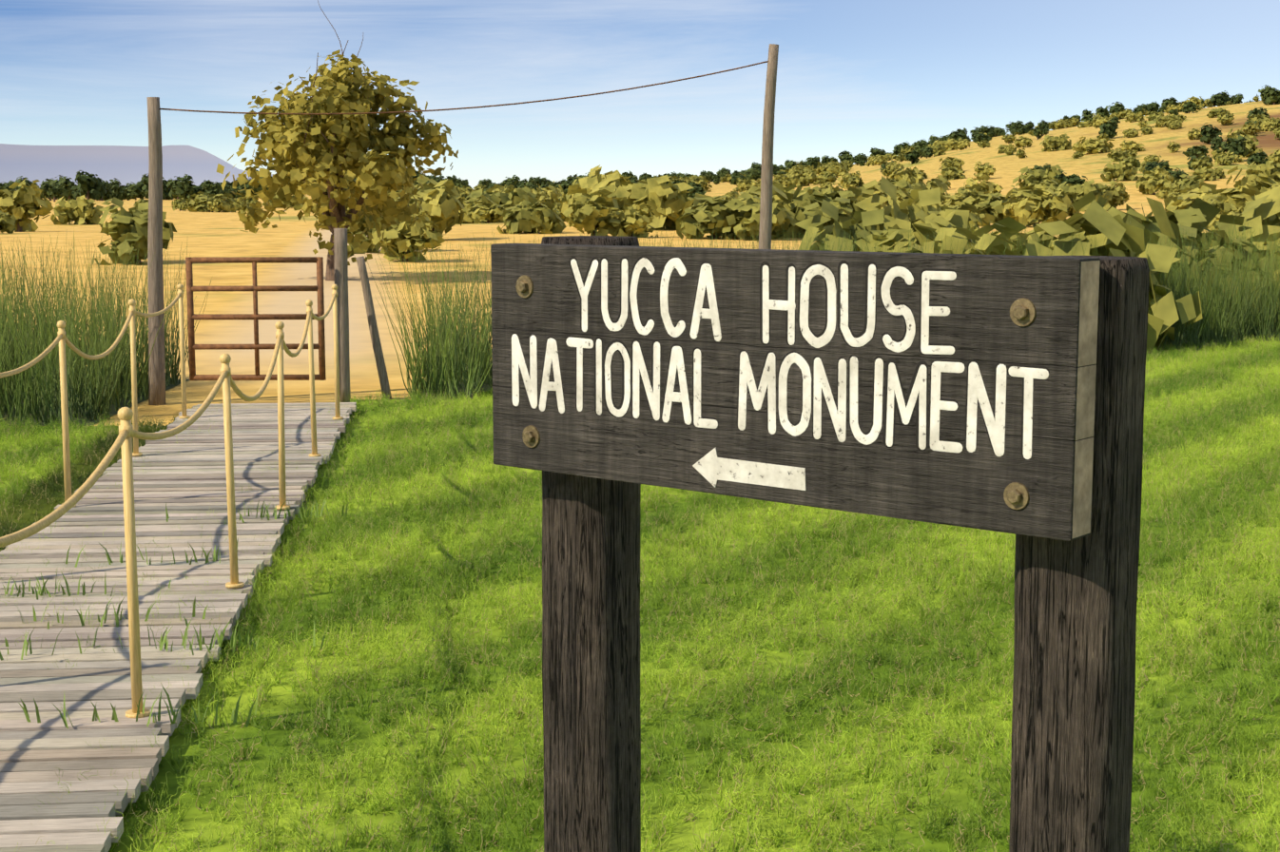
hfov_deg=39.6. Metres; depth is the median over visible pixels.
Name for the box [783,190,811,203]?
sage shrub
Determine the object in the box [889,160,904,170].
sage shrub
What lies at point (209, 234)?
terrain
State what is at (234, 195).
juniper tree
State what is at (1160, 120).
sage shrub
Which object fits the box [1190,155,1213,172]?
sage shrub
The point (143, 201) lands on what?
sage shrub
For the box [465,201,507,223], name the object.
sage shrub
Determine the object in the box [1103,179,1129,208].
sage shrub
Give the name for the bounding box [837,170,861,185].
sage shrub
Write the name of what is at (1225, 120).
sage shrub
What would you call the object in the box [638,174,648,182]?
juniper tree
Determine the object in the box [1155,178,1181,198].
sage shrub
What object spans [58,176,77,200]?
juniper tree
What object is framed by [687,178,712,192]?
sage shrub
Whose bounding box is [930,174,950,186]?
sage shrub
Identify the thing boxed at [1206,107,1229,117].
sage shrub
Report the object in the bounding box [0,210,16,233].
sage shrub
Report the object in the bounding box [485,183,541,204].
sage shrub
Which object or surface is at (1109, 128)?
juniper tree
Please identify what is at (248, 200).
sage shrub
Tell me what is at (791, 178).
sage shrub
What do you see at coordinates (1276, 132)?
sage shrub
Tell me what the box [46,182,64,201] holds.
juniper tree
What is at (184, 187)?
juniper tree
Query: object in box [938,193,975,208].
sage shrub
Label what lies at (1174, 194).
sage shrub
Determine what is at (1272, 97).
juniper tree
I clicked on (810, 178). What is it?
sage shrub
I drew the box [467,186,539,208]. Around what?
sage shrub
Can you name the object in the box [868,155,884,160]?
sage shrub
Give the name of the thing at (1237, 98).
juniper tree
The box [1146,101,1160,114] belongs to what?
juniper tree
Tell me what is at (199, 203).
sage shrub
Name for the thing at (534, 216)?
sage shrub
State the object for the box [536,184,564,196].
sage shrub
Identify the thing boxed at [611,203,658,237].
sage shrub
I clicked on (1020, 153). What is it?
sage shrub
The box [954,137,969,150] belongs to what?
sage shrub
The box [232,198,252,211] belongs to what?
sage shrub
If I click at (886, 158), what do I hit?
sage shrub
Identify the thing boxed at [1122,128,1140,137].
sage shrub
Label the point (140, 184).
juniper tree
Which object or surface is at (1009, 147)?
sage shrub
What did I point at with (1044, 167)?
juniper tree
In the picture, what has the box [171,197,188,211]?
sage shrub
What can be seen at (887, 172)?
sage shrub
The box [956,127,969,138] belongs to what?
juniper tree
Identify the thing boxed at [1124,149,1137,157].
sage shrub
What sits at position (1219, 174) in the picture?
sage shrub
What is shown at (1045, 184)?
sage shrub
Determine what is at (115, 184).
juniper tree
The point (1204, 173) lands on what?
sage shrub
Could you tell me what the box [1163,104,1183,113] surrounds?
sage shrub
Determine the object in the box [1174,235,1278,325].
lawn edge shrub
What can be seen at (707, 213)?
sage shrub
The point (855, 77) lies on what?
sky
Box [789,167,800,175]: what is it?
sage shrub
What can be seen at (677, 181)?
juniper tree
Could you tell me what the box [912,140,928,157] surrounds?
juniper tree
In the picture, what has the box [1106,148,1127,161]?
sage shrub
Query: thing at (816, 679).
lawn
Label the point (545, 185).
juniper tree
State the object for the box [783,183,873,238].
sage shrub
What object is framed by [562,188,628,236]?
sage shrub
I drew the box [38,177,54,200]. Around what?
juniper tree
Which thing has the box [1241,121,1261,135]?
sage shrub
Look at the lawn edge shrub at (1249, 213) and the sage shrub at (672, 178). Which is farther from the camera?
the sage shrub at (672, 178)
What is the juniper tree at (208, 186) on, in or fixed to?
on the terrain at (209, 234)
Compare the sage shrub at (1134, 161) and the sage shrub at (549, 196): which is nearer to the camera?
the sage shrub at (549, 196)
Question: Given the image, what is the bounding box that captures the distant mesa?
[0,143,274,190]
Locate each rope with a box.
[0,292,181,378]
[0,293,336,547]
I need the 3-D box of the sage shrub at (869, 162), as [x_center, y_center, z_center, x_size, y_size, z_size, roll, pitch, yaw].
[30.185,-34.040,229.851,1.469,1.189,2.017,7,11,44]
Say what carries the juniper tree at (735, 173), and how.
on the terrain at (209, 234)
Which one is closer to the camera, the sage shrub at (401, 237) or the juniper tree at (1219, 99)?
the sage shrub at (401, 237)
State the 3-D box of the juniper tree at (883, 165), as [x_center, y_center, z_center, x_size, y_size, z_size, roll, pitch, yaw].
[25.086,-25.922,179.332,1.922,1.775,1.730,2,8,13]
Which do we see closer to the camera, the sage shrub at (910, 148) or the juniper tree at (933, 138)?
the sage shrub at (910, 148)
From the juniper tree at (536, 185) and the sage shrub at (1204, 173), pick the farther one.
the juniper tree at (536, 185)
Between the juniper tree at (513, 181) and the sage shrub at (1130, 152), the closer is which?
the sage shrub at (1130, 152)
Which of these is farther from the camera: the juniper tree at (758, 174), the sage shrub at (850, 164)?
the juniper tree at (758, 174)
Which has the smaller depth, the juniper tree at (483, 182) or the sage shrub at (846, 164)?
the sage shrub at (846, 164)
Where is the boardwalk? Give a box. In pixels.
[0,402,356,851]
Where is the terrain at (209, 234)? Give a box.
[0,100,1279,426]
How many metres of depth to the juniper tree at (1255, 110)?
191.81 m
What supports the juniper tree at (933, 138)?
on the terrain at (209, 234)
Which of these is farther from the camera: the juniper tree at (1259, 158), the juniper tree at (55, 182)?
the juniper tree at (55, 182)
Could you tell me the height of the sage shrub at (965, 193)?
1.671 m
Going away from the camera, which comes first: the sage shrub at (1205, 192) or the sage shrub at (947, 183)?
the sage shrub at (1205, 192)
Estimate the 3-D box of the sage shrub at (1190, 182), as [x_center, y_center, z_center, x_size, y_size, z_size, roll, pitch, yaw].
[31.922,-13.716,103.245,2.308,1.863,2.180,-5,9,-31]
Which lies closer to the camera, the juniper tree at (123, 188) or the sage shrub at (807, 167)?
the sage shrub at (807, 167)
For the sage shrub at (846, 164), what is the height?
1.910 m
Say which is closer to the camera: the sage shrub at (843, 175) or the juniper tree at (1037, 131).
the sage shrub at (843, 175)
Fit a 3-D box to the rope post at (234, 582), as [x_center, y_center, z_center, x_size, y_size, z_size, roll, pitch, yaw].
[-1.546,0.169,6.724,0.070,0.893,0.070,0,8,-2]
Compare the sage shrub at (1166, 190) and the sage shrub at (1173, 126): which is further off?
the sage shrub at (1173, 126)
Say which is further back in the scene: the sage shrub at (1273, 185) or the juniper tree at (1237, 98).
the juniper tree at (1237, 98)
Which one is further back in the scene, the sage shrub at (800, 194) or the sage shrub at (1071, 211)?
the sage shrub at (1071, 211)
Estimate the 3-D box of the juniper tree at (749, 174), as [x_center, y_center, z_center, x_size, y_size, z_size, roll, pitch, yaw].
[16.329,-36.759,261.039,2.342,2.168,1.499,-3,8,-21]
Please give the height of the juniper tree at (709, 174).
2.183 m
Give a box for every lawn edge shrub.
[794,198,913,252]
[827,223,938,252]
[853,175,975,243]
[856,214,973,252]
[923,215,1037,255]
[975,231,1008,243]
[1005,219,1056,250]
[1008,231,1058,251]
[1011,194,1202,353]
[1026,229,1050,247]
[1072,191,1244,294]
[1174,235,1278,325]
[1204,194,1279,260]
[1232,185,1279,264]
[1268,251,1279,315]
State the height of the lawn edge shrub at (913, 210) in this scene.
2.009 m
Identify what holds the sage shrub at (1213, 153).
on the terrain at (209, 234)
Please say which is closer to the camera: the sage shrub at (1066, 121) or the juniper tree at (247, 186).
the sage shrub at (1066, 121)
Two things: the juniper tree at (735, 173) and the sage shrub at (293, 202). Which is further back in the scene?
the juniper tree at (735, 173)
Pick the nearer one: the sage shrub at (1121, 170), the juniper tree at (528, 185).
the sage shrub at (1121, 170)
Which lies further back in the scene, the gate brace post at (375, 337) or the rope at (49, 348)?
the gate brace post at (375, 337)
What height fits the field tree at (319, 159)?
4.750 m
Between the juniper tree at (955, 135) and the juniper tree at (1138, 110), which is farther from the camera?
the juniper tree at (955, 135)
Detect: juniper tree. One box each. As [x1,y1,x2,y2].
[0,183,13,195]
[2,180,16,191]
[15,175,36,185]
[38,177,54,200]
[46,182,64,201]
[49,174,73,200]
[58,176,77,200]
[70,184,86,198]
[75,170,106,200]
[99,179,112,200]
[102,190,115,200]
[103,177,122,200]
[118,189,126,200]
[120,185,126,194]
[122,182,134,200]
[127,183,141,200]
[133,180,145,198]
[140,174,170,199]
[141,189,148,198]
[166,177,188,200]
[170,174,194,198]
[187,184,199,199]
[195,179,222,197]
[218,189,227,194]
[220,180,232,188]
[227,189,236,198]
[238,178,258,194]
[258,183,269,193]
[410,169,423,187]
[432,174,445,180]
[443,174,456,185]
[455,177,468,188]
[477,178,487,185]
[483,184,493,192]
[502,174,521,188]
[515,180,526,188]
[517,180,536,188]
[520,178,539,190]
[528,176,544,187]
[537,176,547,184]
[540,181,554,191]
[552,180,572,193]
[561,178,573,185]
[566,174,573,181]
[572,174,584,181]
[621,170,633,176]
[625,175,638,182]
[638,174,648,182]
[671,178,685,184]
[686,180,705,198]
[703,171,714,183]
[712,174,720,184]
[719,170,730,182]
[729,174,747,184]
[730,170,741,185]
[742,168,757,180]
[751,161,761,168]
[755,169,761,179]
[777,164,785,171]
[784,160,800,173]
[806,156,819,168]
[820,155,833,163]
[837,151,853,161]
[839,154,855,163]
[853,155,864,165]
[858,160,866,166]
[869,147,885,156]
[880,159,893,172]
[892,141,911,155]
[897,144,909,153]
[904,150,919,164]
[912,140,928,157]
[919,145,932,158]
[928,135,940,142]
[939,134,951,140]
[949,130,969,141]
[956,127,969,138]
[969,125,988,136]
[970,132,992,142]
[985,125,996,136]
[994,127,1007,135]
[1005,120,1024,135]
[1012,125,1027,135]
[1020,124,1030,135]
[1025,120,1034,130]
[1032,125,1042,139]
[1032,163,1050,171]
[1037,119,1048,135]
[1054,171,1068,183]
[1062,174,1087,186]
[1081,109,1093,121]
[1095,106,1111,117]
[1096,118,1118,138]
[1104,101,1125,119]
[1109,116,1120,123]
[1132,107,1144,115]
[1133,103,1148,111]
[1144,159,1169,174]
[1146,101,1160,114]
[1157,105,1166,112]
[1161,96,1178,109]
[1167,108,1179,115]
[1167,167,1188,183]
[1180,100,1199,113]
[1182,144,1209,157]
[1186,153,1212,170]
[1199,122,1222,144]
[1207,90,1229,106]
[1210,135,1223,150]
[1216,135,1249,156]
[1229,94,1243,104]
[1244,118,1260,125]
[1244,150,1268,167]
[1246,107,1270,118]
[1256,84,1275,105]
[1264,87,1279,104]
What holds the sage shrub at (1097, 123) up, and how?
on the terrain at (209, 234)
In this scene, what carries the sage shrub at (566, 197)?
on the terrain at (209, 234)
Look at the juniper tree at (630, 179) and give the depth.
229.19 m
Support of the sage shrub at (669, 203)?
on the terrain at (209, 234)
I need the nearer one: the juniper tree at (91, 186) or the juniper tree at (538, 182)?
the juniper tree at (538, 182)
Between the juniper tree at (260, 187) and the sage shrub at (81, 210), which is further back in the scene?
the juniper tree at (260, 187)
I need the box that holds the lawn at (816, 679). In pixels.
[0,332,1279,851]
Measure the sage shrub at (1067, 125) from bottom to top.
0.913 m
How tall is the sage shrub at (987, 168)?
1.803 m
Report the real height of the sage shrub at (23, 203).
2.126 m
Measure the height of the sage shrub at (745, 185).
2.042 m
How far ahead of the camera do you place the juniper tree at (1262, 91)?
228.15 m
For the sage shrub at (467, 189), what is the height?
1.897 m
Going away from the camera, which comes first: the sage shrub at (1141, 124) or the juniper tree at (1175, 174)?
the juniper tree at (1175, 174)
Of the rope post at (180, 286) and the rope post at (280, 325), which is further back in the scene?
the rope post at (180, 286)
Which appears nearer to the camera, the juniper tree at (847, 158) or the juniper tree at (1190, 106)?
the juniper tree at (1190, 106)
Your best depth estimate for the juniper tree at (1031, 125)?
285.31 m
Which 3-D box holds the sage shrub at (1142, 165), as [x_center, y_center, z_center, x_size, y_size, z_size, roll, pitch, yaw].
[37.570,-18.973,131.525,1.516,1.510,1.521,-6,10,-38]
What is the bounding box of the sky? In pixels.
[0,0,1279,189]
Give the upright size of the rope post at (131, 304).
0.893 m
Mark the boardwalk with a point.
(187, 478)
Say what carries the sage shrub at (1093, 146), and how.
on the terrain at (209, 234)
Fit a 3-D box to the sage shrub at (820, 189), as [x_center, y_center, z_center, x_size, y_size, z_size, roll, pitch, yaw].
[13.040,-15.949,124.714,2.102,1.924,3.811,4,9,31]
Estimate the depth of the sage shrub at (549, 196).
95.72 m
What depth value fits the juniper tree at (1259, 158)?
131.62 m
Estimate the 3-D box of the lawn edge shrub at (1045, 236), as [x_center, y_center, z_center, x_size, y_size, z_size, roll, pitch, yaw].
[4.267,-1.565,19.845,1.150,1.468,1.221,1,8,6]
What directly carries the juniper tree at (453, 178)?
on the terrain at (209, 234)
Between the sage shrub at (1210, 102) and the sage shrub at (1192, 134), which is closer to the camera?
the sage shrub at (1192, 134)
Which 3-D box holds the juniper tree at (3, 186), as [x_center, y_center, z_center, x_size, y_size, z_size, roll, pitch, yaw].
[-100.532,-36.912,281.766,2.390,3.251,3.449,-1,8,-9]
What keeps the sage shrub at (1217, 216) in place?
on the terrain at (209, 234)
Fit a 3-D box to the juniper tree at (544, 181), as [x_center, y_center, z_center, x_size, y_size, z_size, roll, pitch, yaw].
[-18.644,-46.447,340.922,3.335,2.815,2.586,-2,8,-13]
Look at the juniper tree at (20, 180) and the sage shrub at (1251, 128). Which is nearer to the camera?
the sage shrub at (1251, 128)
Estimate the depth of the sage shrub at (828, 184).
152.02 m
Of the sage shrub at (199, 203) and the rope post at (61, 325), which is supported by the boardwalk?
the rope post at (61, 325)
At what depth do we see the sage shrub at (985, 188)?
70.59 m
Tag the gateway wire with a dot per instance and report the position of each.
(461, 107)
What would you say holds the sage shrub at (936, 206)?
on the terrain at (209, 234)
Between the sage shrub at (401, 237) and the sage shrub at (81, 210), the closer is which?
the sage shrub at (401, 237)
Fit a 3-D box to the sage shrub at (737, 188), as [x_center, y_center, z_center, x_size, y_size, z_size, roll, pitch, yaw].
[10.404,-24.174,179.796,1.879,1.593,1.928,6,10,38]
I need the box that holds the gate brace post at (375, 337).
[355,256,391,399]
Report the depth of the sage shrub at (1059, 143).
183.06 m
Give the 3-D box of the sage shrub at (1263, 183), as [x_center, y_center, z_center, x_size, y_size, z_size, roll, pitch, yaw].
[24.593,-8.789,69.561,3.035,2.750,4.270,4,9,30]
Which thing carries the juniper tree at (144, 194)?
on the terrain at (209, 234)
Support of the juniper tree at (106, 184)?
on the terrain at (209, 234)
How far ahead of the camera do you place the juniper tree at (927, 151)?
209.11 m
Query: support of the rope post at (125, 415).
on the boardwalk
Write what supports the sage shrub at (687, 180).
on the terrain at (209, 234)
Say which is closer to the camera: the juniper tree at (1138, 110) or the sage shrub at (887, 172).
the sage shrub at (887, 172)
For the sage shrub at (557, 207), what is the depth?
66.64 m
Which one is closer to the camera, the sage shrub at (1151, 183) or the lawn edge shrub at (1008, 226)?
the lawn edge shrub at (1008, 226)
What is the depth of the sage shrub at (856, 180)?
154.75 m
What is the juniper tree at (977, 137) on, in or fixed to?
on the terrain at (209, 234)
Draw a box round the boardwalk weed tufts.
[0,493,361,728]
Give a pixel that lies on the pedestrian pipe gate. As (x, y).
(255, 288)
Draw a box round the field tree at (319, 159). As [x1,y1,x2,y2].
[216,0,458,281]
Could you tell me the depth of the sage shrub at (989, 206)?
59.44 m
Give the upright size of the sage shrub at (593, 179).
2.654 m
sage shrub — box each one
[0,178,54,232]
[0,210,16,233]
[50,194,103,224]
[92,196,176,265]
[133,198,148,206]
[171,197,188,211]
[185,191,240,212]
[207,197,231,212]
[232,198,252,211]
[245,196,258,206]
[249,199,262,208]
[262,193,309,208]
[344,179,413,253]
[370,211,445,262]
[402,185,421,194]
[407,198,419,208]
[408,174,465,239]
[455,194,502,223]
[458,186,475,194]
[460,191,468,202]
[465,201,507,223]
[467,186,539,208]
[473,184,486,192]
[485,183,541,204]
[496,196,566,233]
[532,187,562,205]
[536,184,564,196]
[552,200,568,221]
[559,164,647,218]
[561,175,587,202]
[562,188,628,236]
[587,174,710,230]
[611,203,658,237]
[654,174,678,180]
[675,195,745,239]
[679,176,694,183]
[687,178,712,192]
[688,174,707,186]
[719,176,729,182]
[719,180,805,238]
[719,193,736,201]
[721,192,792,240]
[730,190,739,198]
[732,178,742,192]
[736,177,759,192]
[772,173,787,180]
[772,178,788,186]
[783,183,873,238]
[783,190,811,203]
[784,171,805,187]
[785,164,805,175]
[788,164,811,173]
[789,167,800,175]
[791,186,818,193]
[801,168,816,186]
[811,185,843,192]
[813,174,835,184]
[816,161,832,174]
[817,171,838,185]
[818,160,848,176]
[819,181,834,188]
[819,186,866,202]
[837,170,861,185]
[838,160,851,171]
[841,174,864,188]
[843,181,857,189]
[844,159,853,168]
[865,157,874,166]
[865,184,898,207]
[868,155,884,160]
[870,157,885,165]
[875,154,892,161]
[876,177,898,188]
[881,161,901,179]
[885,187,932,213]
[887,176,950,202]
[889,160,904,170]
[891,169,903,180]
[893,153,909,161]
[895,164,925,183]
[900,147,906,155]
[905,145,914,154]
[928,143,946,157]
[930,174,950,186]
[930,203,944,211]
[931,138,958,151]
[937,165,965,180]
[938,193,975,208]
[939,156,965,170]
[940,202,989,232]
[951,184,984,203]
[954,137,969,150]
[959,192,1014,226]
[962,174,993,193]
[971,161,996,180]
[976,180,1003,198]
[977,139,989,148]
[996,143,1016,154]
[1001,133,1015,143]
[1002,185,1071,227]
[1003,145,1014,155]
[1005,148,1013,155]
[1008,184,1023,195]
[1012,164,1064,191]
[1013,135,1032,147]
[1015,147,1027,158]
[1028,178,1061,191]
[1039,133,1072,152]
[1047,121,1056,130]
[1054,118,1072,129]
[1055,120,1064,129]
[1055,179,1113,211]
[1058,195,1080,216]
[1063,122,1071,127]
[1071,116,1079,127]
[1071,141,1083,153]
[1071,151,1084,158]
[1077,119,1092,128]
[1078,135,1114,154]
[1091,116,1111,128]
[1098,132,1108,138]
[1100,159,1138,181]
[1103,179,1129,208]
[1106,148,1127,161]
[1109,111,1120,118]
[1116,139,1145,152]
[1119,108,1132,118]
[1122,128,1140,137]
[1124,111,1144,122]
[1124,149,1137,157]
[1124,155,1141,168]
[1135,171,1171,194]
[1137,119,1147,128]
[1139,159,1153,173]
[1140,124,1154,135]
[1142,165,1174,181]
[1144,154,1161,162]
[1145,111,1162,120]
[1152,114,1178,127]
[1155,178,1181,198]
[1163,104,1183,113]
[1163,116,1183,128]
[1163,181,1260,212]
[1165,192,1183,199]
[1166,140,1181,153]
[1167,121,1180,130]
[1167,174,1203,195]
[1175,114,1186,119]
[1183,96,1203,106]
[1187,128,1202,139]
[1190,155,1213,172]
[1191,167,1216,180]
[1201,166,1225,178]
[1205,97,1215,107]
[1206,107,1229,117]
[1206,193,1235,211]
[1206,210,1241,232]
[1211,149,1225,158]
[1213,152,1235,165]
[1216,113,1235,125]
[1226,128,1254,142]
[1226,166,1279,201]
[1227,150,1243,162]
[1228,200,1251,213]
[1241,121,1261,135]
[1241,159,1279,178]
[1242,135,1262,157]
[1247,113,1270,123]
[1252,95,1260,101]
[1258,116,1278,130]
[1259,122,1274,131]
[1266,149,1279,163]
[1268,183,1279,190]
[1272,117,1279,128]
[1273,126,1279,139]
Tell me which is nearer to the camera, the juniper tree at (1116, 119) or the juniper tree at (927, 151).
the juniper tree at (927, 151)
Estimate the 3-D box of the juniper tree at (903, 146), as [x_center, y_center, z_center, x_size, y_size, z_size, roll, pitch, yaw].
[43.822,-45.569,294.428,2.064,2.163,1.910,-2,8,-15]
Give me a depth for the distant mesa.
10432.58 m
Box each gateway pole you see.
[146,96,165,405]
[758,43,778,249]
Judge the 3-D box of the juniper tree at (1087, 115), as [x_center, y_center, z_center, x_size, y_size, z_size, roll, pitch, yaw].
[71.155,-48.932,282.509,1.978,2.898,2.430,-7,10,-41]
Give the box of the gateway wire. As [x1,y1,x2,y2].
[159,60,768,115]
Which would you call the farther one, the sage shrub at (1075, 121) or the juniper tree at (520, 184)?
the sage shrub at (1075, 121)
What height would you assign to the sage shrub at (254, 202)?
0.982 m
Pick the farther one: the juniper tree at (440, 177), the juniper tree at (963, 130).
the juniper tree at (440, 177)
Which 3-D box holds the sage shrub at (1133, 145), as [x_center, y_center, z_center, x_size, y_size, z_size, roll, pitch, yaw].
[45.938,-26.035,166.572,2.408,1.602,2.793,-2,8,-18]
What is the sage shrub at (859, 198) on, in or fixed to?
on the terrain at (209, 234)
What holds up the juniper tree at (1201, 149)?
on the terrain at (209, 234)
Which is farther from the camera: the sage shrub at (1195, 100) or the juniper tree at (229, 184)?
the juniper tree at (229, 184)
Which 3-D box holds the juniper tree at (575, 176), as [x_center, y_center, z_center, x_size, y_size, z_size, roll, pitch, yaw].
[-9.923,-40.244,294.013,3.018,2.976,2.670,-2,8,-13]
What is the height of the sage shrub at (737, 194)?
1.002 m
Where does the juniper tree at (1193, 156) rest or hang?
on the terrain at (209, 234)
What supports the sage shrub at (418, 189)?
on the terrain at (209, 234)
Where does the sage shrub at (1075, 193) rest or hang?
on the terrain at (209, 234)
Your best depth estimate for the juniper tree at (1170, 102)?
276.95 m
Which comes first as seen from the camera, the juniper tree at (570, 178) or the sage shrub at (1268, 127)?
the sage shrub at (1268, 127)
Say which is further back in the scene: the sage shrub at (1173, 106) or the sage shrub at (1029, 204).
the sage shrub at (1173, 106)
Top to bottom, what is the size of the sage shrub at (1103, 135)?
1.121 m
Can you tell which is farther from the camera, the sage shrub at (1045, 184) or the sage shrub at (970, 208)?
the sage shrub at (1045, 184)
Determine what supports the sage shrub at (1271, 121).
on the terrain at (209, 234)
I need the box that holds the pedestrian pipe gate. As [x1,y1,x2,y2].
[185,256,326,380]
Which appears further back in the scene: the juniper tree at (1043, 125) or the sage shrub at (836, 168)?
the juniper tree at (1043, 125)
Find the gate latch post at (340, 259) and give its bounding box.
[333,228,350,402]
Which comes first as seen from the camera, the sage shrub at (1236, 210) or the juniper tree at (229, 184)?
the sage shrub at (1236, 210)
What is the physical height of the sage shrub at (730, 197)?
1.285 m
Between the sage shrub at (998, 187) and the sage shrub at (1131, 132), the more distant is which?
the sage shrub at (1131, 132)
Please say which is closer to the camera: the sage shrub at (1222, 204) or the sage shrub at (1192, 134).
the sage shrub at (1222, 204)
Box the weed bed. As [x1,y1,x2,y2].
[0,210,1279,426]
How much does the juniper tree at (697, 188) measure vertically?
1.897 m
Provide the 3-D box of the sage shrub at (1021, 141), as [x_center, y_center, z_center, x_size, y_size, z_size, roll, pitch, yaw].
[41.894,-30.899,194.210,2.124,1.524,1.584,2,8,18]
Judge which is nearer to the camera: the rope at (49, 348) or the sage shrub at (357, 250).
the rope at (49, 348)
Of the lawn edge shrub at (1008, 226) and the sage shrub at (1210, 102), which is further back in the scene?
the sage shrub at (1210, 102)
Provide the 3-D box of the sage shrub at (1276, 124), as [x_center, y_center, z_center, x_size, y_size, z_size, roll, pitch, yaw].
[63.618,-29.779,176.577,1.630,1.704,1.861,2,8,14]
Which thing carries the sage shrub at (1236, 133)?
on the terrain at (209, 234)
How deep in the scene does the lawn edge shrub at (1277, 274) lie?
20.07 m
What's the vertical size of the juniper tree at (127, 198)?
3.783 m
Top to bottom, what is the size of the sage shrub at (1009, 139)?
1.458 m
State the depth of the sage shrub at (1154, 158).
148.07 m
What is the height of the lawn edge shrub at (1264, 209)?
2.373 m
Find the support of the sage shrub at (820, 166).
on the terrain at (209, 234)
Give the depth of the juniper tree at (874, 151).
292.34 m
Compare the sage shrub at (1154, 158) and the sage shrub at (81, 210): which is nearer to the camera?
the sage shrub at (81, 210)
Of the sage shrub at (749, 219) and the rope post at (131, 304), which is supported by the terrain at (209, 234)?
the sage shrub at (749, 219)
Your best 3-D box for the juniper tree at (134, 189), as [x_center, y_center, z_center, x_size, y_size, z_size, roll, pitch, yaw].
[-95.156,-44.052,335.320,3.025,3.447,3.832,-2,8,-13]
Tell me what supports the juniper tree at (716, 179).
on the terrain at (209, 234)
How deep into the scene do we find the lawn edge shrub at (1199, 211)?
21.81 m
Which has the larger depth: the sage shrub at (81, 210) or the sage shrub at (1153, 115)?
the sage shrub at (1153, 115)
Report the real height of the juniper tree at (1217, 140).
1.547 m
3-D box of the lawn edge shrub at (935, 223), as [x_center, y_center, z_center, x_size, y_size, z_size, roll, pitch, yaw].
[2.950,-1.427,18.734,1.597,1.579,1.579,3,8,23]
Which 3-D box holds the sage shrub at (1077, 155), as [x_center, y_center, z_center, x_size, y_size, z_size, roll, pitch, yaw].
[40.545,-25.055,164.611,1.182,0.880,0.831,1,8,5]
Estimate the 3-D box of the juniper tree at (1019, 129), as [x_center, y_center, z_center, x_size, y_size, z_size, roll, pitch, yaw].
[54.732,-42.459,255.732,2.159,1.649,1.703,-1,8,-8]
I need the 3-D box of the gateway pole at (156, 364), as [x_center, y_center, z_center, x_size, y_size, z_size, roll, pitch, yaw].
[-3.571,-1.275,13.075,0.157,2.252,0.124,0,8,-2]
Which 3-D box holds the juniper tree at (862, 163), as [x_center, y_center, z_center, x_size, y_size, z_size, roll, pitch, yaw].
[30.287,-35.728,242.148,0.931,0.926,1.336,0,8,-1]
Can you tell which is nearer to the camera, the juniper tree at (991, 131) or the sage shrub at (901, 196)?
the sage shrub at (901, 196)
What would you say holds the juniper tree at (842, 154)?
on the terrain at (209, 234)
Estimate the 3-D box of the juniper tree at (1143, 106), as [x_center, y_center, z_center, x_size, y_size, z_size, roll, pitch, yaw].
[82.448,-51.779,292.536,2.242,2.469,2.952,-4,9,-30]
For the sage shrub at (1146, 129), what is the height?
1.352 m
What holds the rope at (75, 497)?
attached to the rope post at (125, 415)
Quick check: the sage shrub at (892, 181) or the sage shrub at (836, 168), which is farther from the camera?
the sage shrub at (836, 168)
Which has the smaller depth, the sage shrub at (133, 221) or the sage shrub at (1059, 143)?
the sage shrub at (133, 221)
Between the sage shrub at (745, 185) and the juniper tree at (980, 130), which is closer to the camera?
the sage shrub at (745, 185)
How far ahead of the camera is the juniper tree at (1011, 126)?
280.19 m
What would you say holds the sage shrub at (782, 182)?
on the terrain at (209, 234)
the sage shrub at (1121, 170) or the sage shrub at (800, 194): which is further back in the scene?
the sage shrub at (1121, 170)
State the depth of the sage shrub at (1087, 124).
240.04 m
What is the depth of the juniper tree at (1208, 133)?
166.17 m
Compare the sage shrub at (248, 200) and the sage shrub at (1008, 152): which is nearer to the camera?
the sage shrub at (248, 200)
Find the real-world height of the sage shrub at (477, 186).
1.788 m
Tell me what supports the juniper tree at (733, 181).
on the terrain at (209, 234)
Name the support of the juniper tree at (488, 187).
on the terrain at (209, 234)
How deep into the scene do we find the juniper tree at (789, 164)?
248.92 m
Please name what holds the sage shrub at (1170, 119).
on the terrain at (209, 234)
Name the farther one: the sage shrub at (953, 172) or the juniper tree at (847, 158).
the juniper tree at (847, 158)
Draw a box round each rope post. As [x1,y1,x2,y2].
[57,320,76,507]
[117,407,150,718]
[128,298,142,456]
[176,283,190,418]
[219,353,244,588]
[274,321,290,509]
[305,299,321,456]
[331,284,343,419]
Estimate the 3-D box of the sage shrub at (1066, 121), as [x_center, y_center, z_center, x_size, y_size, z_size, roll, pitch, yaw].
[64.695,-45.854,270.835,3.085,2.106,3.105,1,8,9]
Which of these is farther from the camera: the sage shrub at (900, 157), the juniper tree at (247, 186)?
the juniper tree at (247, 186)

